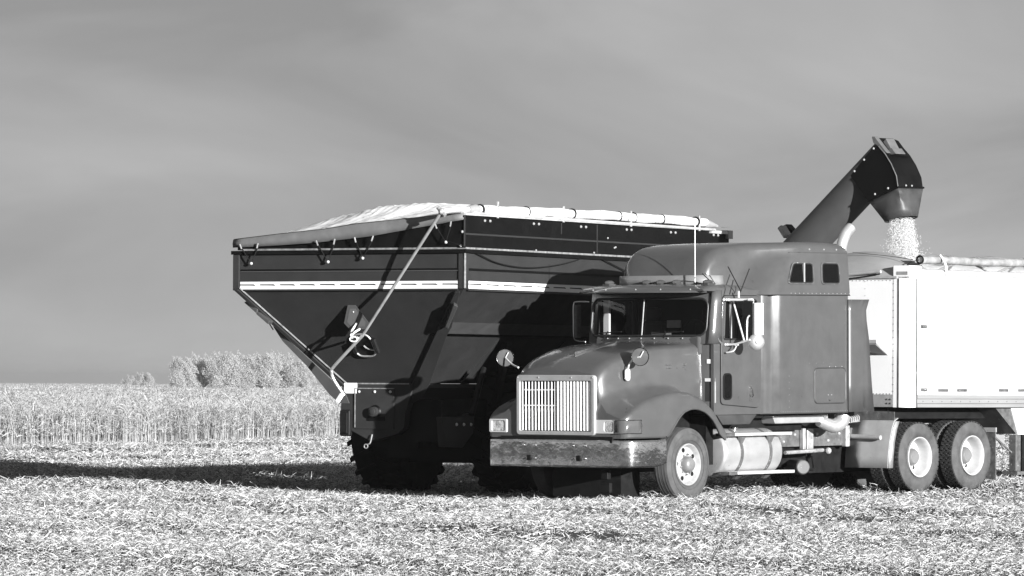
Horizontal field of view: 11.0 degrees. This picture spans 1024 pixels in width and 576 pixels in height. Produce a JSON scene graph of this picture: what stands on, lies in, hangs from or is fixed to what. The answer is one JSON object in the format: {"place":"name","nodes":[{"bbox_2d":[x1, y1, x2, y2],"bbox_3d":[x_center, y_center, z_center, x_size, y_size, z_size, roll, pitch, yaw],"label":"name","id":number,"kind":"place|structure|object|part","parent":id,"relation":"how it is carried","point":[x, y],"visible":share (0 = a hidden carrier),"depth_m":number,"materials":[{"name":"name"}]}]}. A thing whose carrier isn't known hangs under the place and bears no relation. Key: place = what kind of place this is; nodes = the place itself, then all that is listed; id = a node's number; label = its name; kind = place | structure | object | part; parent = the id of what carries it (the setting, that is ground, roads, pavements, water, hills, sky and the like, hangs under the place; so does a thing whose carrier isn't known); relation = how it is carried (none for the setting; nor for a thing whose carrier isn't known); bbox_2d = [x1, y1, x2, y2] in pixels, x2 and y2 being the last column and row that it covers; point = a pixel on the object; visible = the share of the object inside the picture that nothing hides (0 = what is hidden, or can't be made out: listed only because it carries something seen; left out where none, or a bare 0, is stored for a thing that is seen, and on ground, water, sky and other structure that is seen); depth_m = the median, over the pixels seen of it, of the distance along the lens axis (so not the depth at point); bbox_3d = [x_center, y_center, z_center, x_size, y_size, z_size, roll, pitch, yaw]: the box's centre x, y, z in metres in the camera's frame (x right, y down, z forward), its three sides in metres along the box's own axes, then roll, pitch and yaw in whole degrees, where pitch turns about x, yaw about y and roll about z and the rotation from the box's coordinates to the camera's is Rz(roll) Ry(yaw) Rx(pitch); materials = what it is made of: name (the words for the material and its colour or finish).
{"place":"outdoors","nodes":[
{"label":"outdoors","id":0,"kind":"place"},
{"bbox_2d":[0,418,1023,575],"bbox_3d":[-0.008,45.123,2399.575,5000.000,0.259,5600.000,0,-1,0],"label":"ground","id":1,"kind":"structure","parent":0,"point":[573,533],"depth_m":59.78,"materials":[{"name":"grey plant"}]},
{"bbox_2d":[121,374,139,385],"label":"tree","id":2,"kind":"object","parent":1,"relation":"on","point":[128,379],"visible":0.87,"depth_m":1499.04,"materials":[{"name":"grey plant"}]},
{"bbox_2d":[134,371,155,385],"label":"tree","id":3,"kind":"object","parent":1,"relation":"on","point":[148,378],"visible":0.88,"depth_m":1499.00,"materials":[{"name":"grey plant"}]},
{"bbox_2d":[0,383,341,445],"bbox_3d":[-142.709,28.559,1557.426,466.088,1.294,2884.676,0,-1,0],"label":"standing crop","id":4,"kind":"object","parent":1,"relation":"on","point":[66,416],"visible":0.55,"depth_m":151.60,"materials":[{"name":"grey plant"}]},
{"bbox_2d":[168,356,199,387],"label":"tree","id":5,"kind":"object","parent":1,"relation":"on","point":[181,369],"visible":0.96,"depth_m":899.13,"materials":[{"name":"grey plant"}]},
{"bbox_2d":[186,352,222,387],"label":"tree","id":6,"kind":"object","parent":1,"relation":"on","point":[202,380],"visible":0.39,"depth_m":914.86,"materials":[{"name":"grey plant"}]},
{"bbox_2d":[201,351,245,387],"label":"tree","id":7,"kind":"object","parent":1,"relation":"on","point":[227,364],"visible":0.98,"depth_m":903.60,"materials":[{"name":"grey plant"}]},
{"bbox_2d":[228,350,263,387],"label":"tree","id":8,"kind":"object","parent":1,"relation":"on","point":[243,360],"visible":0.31,"depth_m":918.47,"materials":[{"name":"grey plant"}]},
{"bbox_2d":[241,349,284,387],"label":"tree","id":9,"kind":"object","parent":1,"relation":"on","point":[269,367],"visible":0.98,"depth_m":904.13,"materials":[{"name":"grey plant"}]},
{"bbox_2d":[264,350,294,387],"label":"tree","id":10,"kind":"object","parent":1,"relation":"on","point":[286,361],"visible":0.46,"depth_m":916.69,"materials":[{"name":"grey plant"}]},
{"bbox_2d":[280,359,316,387],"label":"tree","id":11,"kind":"object","parent":1,"relation":"on","point":[298,370],"visible":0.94,"depth_m":909.01,"materials":[{"name":"grey plant"}]},
{"bbox_2d":[231,137,924,493],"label":"grain cart","id":12,"kind":"object","parent":1,"relation":"on","point":[390,319],"visible":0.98,"depth_m":78.38,"materials":[{"name":"paint"}]},
{"bbox_2d":[489,223,996,498],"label":"semi truck","id":13,"kind":"object","parent":1,"relation":"on","point":[688,370],"visible":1,"depth_m":76.41,"materials":[{"name":"silver metal"}]},
{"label":"door","id":14,"kind":"part","parent":13,"relation":"part of","materials":[{"name":"paint"}]},
{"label":"door","id":15,"kind":"part","parent":13,"relation":"part of","materials":[{"name":"paint"}]},
{"bbox_2d":[830,252,1023,474],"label":"grain trailer","id":16,"kind":"object","parent":13,"relation":"attached to","point":[946,341],"visible":0.66,"depth_m":79.84,"materials":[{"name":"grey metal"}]},
{"bbox_2d":[0,0,1023,383],"label":"sky","id":17,"kind":"structure","parent":0,"point":[140,139],"materials":[{"name":"grey"}]},
{"bbox_2d":[883,217,942,268],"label":"falling grain","id":18,"kind":"object","parent":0,"point":[904,248],"visible":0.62,"depth_m":81.16}
]}

